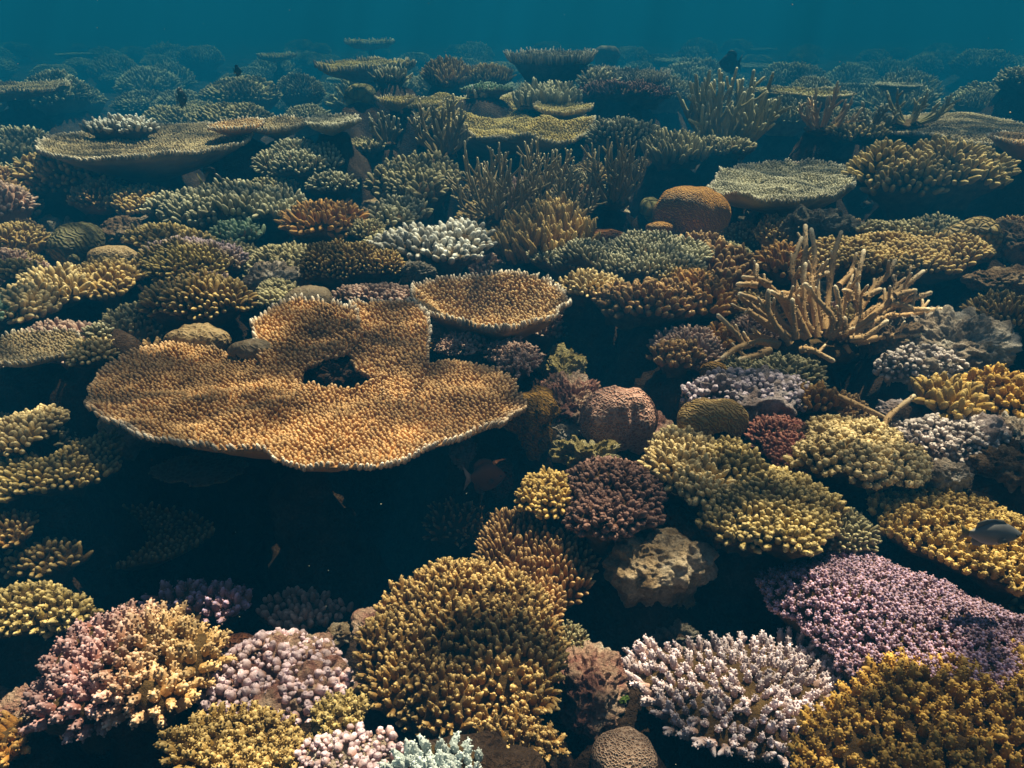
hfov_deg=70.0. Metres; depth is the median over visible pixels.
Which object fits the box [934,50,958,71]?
coral mound
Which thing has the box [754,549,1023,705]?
finger coral
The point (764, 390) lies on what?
coral
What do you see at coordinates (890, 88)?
table coral
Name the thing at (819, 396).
finger coral
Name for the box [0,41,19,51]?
coral mound
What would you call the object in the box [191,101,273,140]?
coral mound
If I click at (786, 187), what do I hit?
table coral
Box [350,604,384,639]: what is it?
rubble stone
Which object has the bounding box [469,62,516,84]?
finger coral
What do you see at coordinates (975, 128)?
table coral
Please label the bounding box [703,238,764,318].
coral clump
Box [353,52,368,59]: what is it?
coral mound
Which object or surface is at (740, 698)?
finger coral
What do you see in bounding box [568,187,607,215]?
staghorn coral
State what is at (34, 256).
coral clump
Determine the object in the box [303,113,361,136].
table coral
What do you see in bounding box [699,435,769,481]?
finger coral
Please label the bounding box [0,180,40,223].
coral clump
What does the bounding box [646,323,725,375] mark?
coral clump
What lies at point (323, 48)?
coral mound
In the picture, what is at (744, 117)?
staghorn coral
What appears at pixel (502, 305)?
table coral
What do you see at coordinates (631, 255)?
finger coral
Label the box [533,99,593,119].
table coral
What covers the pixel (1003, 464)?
reef rock
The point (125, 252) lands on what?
boulder coral
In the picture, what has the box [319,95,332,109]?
coral mound
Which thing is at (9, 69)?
coral mound
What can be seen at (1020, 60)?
coral mound
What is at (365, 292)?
finger coral
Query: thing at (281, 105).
coral mound
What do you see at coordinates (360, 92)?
brain coral
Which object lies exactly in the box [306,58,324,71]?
coral mound
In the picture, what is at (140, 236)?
finger coral
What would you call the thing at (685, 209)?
brain coral
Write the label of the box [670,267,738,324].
finger coral
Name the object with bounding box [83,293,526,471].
table coral
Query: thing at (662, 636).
reef rock
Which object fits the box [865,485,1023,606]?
finger coral
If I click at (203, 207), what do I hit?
finger coral
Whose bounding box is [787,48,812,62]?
coral mound
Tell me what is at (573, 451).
coral
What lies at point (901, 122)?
staghorn coral
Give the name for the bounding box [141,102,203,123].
coral mound
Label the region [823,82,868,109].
coral mound
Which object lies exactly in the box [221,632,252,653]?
boulder coral
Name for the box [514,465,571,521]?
finger coral
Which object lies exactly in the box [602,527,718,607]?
reef rock
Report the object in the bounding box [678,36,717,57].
coral mound
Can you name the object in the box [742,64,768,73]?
table coral
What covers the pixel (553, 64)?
table coral
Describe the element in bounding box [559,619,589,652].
finger coral
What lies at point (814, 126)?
staghorn coral
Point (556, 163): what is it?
staghorn coral
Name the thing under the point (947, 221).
coral clump
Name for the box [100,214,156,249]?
reef rock
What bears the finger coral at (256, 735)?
on the ground
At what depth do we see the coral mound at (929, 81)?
11.41 m
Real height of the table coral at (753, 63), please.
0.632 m
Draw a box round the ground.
[0,33,1023,767]
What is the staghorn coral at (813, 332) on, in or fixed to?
on the ground
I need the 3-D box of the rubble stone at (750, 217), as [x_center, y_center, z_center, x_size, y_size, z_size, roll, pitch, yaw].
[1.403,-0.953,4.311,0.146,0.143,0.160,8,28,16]
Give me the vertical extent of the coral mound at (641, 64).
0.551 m
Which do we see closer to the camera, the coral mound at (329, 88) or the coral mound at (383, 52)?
the coral mound at (329, 88)
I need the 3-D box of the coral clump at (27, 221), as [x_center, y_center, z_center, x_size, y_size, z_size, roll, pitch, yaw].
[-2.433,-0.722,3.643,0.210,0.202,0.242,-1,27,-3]
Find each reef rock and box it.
[0,683,30,719]
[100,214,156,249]
[242,260,302,292]
[303,352,360,388]
[400,260,437,283]
[431,322,453,348]
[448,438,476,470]
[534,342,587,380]
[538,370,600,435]
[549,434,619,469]
[551,418,579,440]
[556,640,629,745]
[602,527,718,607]
[650,618,704,650]
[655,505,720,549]
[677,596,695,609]
[778,204,865,245]
[855,317,923,358]
[875,398,902,420]
[888,305,1022,370]
[924,457,974,493]
[960,264,1023,295]
[968,444,1023,493]
[993,218,1023,265]
[1001,411,1023,449]
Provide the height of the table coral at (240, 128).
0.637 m
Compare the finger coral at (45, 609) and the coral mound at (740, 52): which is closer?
the finger coral at (45, 609)
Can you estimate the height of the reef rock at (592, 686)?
0.184 m
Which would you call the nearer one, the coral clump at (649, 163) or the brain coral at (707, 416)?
the brain coral at (707, 416)
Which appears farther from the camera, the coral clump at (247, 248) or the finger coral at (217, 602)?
the coral clump at (247, 248)
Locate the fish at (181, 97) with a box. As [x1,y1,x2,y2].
[174,87,186,107]
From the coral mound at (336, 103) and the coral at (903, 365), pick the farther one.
the coral mound at (336, 103)
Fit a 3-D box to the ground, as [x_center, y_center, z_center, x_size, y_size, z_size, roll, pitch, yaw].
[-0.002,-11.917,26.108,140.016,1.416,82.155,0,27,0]
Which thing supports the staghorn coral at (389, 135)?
on the ground
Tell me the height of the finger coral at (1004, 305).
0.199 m
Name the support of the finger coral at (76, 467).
on the ground
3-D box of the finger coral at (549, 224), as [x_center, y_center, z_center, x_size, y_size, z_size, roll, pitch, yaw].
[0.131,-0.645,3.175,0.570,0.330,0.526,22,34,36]
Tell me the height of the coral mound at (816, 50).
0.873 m
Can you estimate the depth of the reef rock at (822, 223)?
3.29 m
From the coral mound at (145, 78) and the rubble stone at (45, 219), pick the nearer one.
the rubble stone at (45, 219)
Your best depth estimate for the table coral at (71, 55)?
23.33 m
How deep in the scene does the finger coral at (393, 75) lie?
6.10 m
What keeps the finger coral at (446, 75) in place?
on the ground
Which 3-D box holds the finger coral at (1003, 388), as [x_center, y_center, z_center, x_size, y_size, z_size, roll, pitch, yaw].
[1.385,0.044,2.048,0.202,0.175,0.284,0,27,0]
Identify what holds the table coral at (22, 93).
on the ground
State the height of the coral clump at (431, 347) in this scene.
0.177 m
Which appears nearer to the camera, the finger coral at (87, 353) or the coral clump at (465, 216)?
the finger coral at (87, 353)
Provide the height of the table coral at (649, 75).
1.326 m
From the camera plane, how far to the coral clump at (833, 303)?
2.88 m
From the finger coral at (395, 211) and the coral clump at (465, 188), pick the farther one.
the coral clump at (465, 188)
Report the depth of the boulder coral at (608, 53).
13.21 m
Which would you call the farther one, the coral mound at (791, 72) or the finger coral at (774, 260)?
the coral mound at (791, 72)
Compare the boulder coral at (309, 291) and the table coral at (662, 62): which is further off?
the table coral at (662, 62)
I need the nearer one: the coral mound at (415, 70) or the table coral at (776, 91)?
the table coral at (776, 91)
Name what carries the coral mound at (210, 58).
on the ground
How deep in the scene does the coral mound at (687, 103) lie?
9.29 m
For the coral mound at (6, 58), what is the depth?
23.05 m
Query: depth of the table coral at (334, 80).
16.07 m
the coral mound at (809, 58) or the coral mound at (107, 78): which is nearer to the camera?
the coral mound at (107, 78)
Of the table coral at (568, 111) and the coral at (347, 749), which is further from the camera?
the table coral at (568, 111)
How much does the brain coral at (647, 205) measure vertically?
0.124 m
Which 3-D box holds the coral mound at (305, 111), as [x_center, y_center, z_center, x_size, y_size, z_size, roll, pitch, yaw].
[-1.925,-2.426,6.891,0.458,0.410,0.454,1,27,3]
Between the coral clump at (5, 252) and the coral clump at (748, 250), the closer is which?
the coral clump at (5, 252)
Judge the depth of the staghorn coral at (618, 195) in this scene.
3.67 m
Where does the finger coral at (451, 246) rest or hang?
on the ground
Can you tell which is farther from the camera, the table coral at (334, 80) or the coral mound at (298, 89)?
the table coral at (334, 80)
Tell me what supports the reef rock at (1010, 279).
on the ground
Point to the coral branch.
(888, 417)
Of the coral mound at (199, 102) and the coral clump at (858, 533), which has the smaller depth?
the coral clump at (858, 533)
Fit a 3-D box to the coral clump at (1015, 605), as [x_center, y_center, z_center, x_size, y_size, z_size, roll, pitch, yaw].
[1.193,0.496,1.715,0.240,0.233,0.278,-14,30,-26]
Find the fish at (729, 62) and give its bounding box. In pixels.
[719,50,742,74]
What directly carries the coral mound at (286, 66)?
on the ground
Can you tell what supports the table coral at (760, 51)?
on the ground
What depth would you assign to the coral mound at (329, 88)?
14.62 m
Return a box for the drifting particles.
[3,0,1010,764]
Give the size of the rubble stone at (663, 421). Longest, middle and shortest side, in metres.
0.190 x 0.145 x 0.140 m
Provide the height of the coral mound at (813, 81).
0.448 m
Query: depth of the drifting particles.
1.14 m
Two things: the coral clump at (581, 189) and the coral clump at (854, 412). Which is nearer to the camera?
the coral clump at (854, 412)
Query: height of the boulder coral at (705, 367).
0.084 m
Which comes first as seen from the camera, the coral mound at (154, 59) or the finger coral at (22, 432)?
the finger coral at (22, 432)
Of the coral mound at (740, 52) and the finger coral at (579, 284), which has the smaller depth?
the finger coral at (579, 284)
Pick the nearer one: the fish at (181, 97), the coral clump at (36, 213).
the coral clump at (36, 213)
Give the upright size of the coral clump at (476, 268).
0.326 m
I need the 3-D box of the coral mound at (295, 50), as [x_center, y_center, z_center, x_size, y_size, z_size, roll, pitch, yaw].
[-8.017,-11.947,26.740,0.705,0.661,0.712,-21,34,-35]
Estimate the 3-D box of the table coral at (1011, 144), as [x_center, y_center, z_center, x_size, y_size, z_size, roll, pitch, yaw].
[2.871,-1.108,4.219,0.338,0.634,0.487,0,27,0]
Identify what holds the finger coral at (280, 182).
on the ground
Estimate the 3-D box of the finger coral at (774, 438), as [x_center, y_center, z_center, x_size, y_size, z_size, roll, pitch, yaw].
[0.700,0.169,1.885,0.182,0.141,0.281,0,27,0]
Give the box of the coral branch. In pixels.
[837,394,915,424]
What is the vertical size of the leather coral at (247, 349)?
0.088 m
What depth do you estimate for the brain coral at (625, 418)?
1.96 m
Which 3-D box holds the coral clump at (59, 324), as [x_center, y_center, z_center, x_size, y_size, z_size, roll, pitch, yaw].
[-1.506,-0.081,2.442,0.336,0.276,0.285,-16,31,-28]
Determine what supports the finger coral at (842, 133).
on the ground
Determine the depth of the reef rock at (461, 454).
1.99 m
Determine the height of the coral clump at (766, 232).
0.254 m
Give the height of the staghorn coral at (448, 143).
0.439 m
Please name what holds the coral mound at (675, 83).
on the ground
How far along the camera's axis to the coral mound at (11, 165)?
4.76 m
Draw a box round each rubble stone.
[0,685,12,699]
[36,214,56,230]
[46,215,75,233]
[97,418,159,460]
[326,621,351,647]
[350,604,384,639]
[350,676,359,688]
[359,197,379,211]
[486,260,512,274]
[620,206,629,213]
[652,410,673,437]
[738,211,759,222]
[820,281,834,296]
[860,200,873,207]
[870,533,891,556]
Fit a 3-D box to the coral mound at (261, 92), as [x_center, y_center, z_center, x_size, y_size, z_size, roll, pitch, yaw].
[-3.330,-3.450,9.048,0.933,0.683,1.060,15,30,26]
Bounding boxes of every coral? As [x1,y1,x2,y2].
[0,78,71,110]
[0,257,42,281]
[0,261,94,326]
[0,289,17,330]
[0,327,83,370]
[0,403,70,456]
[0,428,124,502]
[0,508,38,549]
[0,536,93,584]
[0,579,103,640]
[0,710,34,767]
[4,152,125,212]
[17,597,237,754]
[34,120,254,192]
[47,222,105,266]
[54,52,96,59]
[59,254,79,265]
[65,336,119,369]
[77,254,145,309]
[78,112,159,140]
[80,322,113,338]
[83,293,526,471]
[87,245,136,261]
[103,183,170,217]
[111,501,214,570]
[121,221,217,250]
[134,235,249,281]
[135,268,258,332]
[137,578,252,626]
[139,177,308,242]
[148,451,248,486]
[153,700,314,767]
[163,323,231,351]
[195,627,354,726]
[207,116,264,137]
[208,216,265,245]
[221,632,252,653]
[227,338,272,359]
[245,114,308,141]
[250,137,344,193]
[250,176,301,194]
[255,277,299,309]
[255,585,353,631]
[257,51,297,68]
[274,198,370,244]
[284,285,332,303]
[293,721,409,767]
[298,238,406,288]
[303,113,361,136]
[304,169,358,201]
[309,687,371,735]
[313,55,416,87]
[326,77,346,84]
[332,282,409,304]
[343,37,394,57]
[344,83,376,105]
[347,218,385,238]
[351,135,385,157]
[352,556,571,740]
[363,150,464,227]
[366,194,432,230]
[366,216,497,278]
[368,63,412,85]
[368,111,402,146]
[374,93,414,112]
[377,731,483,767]
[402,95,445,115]
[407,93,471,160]
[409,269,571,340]
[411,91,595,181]
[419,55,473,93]
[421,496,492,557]
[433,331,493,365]
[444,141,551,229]
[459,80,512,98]
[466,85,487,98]
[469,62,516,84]
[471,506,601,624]
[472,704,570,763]
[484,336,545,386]
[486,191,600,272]
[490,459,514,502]
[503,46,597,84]
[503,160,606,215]
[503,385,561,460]
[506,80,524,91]
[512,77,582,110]
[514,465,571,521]
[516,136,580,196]
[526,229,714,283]
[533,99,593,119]
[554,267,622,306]
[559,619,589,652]
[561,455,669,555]
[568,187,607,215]
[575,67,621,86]
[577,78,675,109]
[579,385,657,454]
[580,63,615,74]
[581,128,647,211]
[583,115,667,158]
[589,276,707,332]
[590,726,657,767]
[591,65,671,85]
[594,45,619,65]
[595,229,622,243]
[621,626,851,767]
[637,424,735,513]
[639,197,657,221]
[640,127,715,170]
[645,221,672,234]
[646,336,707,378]
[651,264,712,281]
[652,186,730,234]
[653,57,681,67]
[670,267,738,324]
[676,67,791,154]
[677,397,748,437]
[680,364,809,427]
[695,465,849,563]
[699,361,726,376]
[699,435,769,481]
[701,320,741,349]
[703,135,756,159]
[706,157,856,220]
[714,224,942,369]
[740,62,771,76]
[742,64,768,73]
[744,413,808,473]
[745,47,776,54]
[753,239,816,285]
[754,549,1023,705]
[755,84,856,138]
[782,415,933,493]
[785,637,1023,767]
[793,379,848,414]
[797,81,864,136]
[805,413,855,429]
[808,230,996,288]
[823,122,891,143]
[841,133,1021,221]
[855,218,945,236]
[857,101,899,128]
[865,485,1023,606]
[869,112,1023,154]
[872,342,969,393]
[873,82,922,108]
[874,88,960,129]
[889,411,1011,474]
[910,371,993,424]
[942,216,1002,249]
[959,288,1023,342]
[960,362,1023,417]
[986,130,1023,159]
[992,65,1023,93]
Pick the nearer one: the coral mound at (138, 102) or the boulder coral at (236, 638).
the boulder coral at (236, 638)
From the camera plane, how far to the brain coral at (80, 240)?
3.17 m
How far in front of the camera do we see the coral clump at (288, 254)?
3.02 m
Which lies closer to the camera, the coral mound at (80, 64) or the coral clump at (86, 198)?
the coral clump at (86, 198)
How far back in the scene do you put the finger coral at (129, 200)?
3.85 m
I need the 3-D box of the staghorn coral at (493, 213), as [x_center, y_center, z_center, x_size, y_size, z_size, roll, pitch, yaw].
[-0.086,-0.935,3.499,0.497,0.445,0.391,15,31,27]
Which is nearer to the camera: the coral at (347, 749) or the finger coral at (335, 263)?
the coral at (347, 749)
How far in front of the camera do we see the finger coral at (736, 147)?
4.42 m
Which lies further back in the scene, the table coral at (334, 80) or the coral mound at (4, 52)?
the coral mound at (4, 52)
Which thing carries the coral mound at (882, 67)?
on the ground
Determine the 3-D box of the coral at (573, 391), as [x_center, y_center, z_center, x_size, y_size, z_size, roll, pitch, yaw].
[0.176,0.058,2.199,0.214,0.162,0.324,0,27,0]
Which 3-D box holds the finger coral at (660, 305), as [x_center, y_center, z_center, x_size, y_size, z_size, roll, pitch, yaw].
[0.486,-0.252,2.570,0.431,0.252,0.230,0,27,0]
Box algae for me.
[618,693,629,704]
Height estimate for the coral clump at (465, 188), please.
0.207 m
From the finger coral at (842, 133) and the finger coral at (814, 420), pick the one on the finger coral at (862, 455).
the finger coral at (814, 420)
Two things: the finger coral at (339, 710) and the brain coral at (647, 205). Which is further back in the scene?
the brain coral at (647, 205)
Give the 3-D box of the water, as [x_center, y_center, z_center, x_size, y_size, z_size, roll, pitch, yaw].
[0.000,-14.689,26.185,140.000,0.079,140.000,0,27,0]
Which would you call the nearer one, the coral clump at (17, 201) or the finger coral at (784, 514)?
the finger coral at (784, 514)
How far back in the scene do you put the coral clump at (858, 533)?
1.61 m
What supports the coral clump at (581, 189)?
on the ground
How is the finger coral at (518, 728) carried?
on the ground
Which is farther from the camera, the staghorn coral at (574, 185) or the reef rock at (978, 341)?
the staghorn coral at (574, 185)
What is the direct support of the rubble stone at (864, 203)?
on the ground
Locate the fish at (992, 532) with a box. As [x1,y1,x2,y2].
[954,519,1022,545]
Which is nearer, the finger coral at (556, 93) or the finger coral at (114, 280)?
the finger coral at (114, 280)
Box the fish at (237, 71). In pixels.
[233,65,241,76]
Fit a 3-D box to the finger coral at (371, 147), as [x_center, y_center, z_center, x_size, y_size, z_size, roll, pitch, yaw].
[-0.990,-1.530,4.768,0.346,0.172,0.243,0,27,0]
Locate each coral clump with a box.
[0,165,11,179]
[0,175,44,221]
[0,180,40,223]
[0,221,49,254]
[0,247,31,261]
[0,260,54,285]
[0,411,9,417]
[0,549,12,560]
[3,317,91,369]
[9,217,45,232]
[24,250,46,263]
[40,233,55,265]
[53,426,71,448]
[65,177,119,215]
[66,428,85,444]
[98,301,167,344]
[142,336,162,346]
[170,271,228,281]
[219,238,257,274]
[240,242,309,286]
[285,240,308,251]
[359,227,401,283]
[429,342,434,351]
[454,199,505,225]
[462,177,497,201]
[467,252,501,276]
[503,174,543,212]
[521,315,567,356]
[551,167,605,193]
[563,184,594,206]
[574,160,606,184]
[633,157,651,178]
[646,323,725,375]
[677,230,734,247]
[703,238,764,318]
[720,221,760,250]
[721,354,759,369]
[728,241,751,253]
[728,289,786,320]
[730,314,780,357]
[751,351,828,388]
[753,213,789,246]
[785,292,864,325]
[820,506,881,553]
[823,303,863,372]
[827,389,873,418]
[916,211,960,227]
[996,215,1023,222]
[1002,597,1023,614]
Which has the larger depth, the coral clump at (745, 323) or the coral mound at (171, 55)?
the coral mound at (171, 55)
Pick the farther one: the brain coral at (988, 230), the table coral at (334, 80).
the table coral at (334, 80)
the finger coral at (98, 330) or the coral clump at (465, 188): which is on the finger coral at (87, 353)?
the finger coral at (98, 330)
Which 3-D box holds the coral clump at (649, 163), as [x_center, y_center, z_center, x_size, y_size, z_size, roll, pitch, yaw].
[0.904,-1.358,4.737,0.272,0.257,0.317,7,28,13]
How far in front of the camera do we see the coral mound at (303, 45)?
28.32 m
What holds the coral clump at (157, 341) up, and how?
on the ground
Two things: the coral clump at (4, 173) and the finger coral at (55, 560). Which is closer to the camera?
the finger coral at (55, 560)
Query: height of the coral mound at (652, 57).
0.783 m
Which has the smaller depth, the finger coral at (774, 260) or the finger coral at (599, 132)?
the finger coral at (774, 260)
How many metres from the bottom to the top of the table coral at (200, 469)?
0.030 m
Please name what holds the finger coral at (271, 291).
on the ground
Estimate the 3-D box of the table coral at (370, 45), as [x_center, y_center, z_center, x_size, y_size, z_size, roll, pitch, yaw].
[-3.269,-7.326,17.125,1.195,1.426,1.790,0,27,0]
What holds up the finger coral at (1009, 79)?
on the ground
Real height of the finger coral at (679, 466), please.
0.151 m
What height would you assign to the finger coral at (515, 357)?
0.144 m
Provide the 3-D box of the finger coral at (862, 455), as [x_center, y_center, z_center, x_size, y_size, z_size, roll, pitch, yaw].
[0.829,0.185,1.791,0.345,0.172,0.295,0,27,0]
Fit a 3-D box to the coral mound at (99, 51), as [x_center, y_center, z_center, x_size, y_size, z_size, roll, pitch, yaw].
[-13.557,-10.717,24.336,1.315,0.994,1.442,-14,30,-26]
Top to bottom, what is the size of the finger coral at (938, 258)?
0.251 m
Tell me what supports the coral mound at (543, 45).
on the ground
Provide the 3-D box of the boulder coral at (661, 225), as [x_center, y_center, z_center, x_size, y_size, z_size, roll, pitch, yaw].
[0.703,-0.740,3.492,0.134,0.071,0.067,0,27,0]
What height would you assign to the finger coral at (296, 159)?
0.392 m
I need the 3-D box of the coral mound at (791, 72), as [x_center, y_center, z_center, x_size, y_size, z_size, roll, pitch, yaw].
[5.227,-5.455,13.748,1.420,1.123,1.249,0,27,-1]
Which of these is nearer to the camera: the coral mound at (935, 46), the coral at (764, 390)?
the coral at (764, 390)
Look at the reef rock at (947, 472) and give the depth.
1.71 m
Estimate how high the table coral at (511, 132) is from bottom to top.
0.753 m
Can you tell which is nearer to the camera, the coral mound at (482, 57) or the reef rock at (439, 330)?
the reef rock at (439, 330)
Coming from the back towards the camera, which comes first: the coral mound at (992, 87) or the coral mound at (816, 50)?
the coral mound at (816, 50)
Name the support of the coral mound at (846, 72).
on the ground
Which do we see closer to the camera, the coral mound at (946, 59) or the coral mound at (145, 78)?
the coral mound at (145, 78)
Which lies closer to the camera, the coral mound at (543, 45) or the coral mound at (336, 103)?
the coral mound at (336, 103)
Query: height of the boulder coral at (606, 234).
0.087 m
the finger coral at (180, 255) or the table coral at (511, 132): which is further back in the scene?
the table coral at (511, 132)
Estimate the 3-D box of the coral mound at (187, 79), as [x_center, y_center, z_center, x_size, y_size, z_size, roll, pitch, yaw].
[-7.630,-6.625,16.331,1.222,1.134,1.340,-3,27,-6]
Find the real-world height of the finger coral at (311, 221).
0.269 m
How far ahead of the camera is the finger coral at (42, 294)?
2.56 m
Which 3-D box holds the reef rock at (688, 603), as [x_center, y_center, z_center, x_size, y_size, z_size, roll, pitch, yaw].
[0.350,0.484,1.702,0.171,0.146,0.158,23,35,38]
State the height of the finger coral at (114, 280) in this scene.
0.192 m
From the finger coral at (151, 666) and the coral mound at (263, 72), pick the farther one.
the coral mound at (263, 72)
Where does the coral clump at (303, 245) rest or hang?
on the ground
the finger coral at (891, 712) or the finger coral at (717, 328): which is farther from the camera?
the finger coral at (717, 328)
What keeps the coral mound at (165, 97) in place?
on the ground
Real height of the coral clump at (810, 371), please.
0.214 m
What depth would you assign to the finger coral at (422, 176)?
3.93 m
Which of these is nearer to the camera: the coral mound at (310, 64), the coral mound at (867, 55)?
the coral mound at (310, 64)
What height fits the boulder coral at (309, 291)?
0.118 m
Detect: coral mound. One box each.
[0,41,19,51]
[0,47,15,59]
[0,56,14,62]
[0,58,19,78]
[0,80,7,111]
[0,124,48,165]
[5,153,32,168]
[21,68,94,115]
[28,64,77,77]
[60,57,92,72]
[85,46,121,59]
[85,82,108,114]
[86,53,137,84]
[98,71,122,85]
[108,89,160,116]
[112,65,184,94]
[118,46,147,59]
[139,54,172,65]
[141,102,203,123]
[143,41,185,55]
[151,60,196,89]
[153,88,201,106]
[164,51,177,63]
[175,45,225,71]
[188,100,213,105]
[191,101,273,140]
[197,75,282,110]
[217,73,251,80]
[233,66,272,81]
[247,58,302,74]
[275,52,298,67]
[275,100,320,112]
[277,72,326,107]
[282,103,328,136]
[283,48,300,53]
[284,39,313,51]
[294,51,325,65]
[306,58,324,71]
[310,43,331,54]
[319,81,337,103]
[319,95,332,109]
[323,54,341,63]
[324,79,421,115]
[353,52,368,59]
[358,47,390,57]
[396,52,432,67]
[406,64,468,97]
[406,66,420,76]
[443,44,460,56]
[449,58,481,67]
[455,41,494,57]
[461,49,492,63]
[487,61,522,82]
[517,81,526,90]
[532,41,562,50]
[573,79,580,88]
[616,46,650,65]
[623,60,653,69]
[649,53,668,68]
[650,74,690,113]
[661,60,717,91]
[671,46,709,60]
[672,56,729,95]
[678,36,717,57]
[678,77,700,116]
[720,39,753,56]
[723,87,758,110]
[724,73,748,91]
[730,48,744,58]
[740,54,773,63]
[746,70,785,87]
[754,95,819,136]
[760,61,830,87]
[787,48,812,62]
[790,75,831,87]
[792,52,819,64]
[795,43,824,57]
[819,106,874,125]
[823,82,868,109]
[826,62,879,84]
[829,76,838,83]
[846,77,877,83]
[853,74,941,114]
[855,48,893,61]
[862,56,914,78]
[877,66,944,95]
[889,47,909,59]
[904,53,944,76]
[916,52,952,72]
[921,42,954,52]
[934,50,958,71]
[940,80,999,112]
[948,48,1020,79]
[950,90,995,112]
[1015,54,1023,67]
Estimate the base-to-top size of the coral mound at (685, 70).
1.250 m
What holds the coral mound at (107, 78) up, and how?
on the ground
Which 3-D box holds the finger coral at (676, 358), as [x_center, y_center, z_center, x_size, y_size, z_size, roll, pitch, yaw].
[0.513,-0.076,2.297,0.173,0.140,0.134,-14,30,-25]
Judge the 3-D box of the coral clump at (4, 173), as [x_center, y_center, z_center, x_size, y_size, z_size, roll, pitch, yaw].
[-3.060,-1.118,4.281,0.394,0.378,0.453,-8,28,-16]
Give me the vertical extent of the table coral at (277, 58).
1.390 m
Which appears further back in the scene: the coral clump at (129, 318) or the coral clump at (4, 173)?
the coral clump at (4, 173)
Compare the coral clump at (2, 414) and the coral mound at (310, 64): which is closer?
the coral clump at (2, 414)
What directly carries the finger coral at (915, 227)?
on the ground
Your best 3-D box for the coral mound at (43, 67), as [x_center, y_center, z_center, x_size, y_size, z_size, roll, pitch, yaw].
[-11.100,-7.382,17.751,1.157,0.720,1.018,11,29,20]
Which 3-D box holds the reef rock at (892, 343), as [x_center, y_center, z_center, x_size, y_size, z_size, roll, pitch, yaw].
[1.278,-0.136,2.457,0.265,0.178,0.159,0,27,0]
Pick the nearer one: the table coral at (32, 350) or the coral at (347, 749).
the coral at (347, 749)
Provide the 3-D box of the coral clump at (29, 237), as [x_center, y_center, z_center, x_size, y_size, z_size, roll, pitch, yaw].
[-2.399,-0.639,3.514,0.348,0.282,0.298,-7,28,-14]
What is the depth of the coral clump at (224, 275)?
2.83 m
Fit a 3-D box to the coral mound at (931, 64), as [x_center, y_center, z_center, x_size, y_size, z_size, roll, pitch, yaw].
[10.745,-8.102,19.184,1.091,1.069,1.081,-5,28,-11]
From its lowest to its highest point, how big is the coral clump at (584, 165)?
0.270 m
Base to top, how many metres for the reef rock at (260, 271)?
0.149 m
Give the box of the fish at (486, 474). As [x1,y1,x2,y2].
[463,458,505,493]
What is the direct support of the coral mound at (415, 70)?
on the ground
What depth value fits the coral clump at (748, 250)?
3.48 m
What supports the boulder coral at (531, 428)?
on the ground
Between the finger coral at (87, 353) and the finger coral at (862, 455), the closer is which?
the finger coral at (862, 455)
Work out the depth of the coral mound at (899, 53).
29.79 m
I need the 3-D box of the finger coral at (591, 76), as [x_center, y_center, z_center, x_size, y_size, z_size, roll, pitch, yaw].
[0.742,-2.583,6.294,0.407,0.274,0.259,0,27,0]
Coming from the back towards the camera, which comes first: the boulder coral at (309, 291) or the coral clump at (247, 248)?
the coral clump at (247, 248)
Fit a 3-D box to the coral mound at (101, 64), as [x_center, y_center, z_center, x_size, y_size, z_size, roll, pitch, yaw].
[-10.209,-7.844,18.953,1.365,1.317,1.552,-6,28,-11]
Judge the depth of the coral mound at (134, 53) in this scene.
27.70 m
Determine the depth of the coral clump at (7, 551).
1.72 m
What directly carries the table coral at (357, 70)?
on the ground
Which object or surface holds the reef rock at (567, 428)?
on the ground
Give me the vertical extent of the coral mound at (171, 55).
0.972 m
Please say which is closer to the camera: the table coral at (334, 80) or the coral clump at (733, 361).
the coral clump at (733, 361)
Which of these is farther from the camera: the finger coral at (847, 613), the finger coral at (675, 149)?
the finger coral at (675, 149)
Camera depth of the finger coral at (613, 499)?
1.60 m
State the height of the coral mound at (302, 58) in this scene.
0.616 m
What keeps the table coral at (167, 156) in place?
on the ground
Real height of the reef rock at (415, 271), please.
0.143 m
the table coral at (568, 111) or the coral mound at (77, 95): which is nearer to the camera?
the table coral at (568, 111)
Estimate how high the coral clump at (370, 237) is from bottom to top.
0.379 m
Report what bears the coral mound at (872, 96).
on the ground
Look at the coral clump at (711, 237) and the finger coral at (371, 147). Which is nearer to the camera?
the coral clump at (711, 237)
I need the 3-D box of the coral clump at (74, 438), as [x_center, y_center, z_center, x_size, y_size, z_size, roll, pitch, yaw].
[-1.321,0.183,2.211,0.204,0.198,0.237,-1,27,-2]
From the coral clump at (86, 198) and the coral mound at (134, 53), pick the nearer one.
the coral clump at (86, 198)
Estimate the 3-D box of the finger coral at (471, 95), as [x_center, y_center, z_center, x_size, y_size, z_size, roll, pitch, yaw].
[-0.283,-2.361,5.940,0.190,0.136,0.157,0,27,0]
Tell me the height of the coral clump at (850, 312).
0.308 m

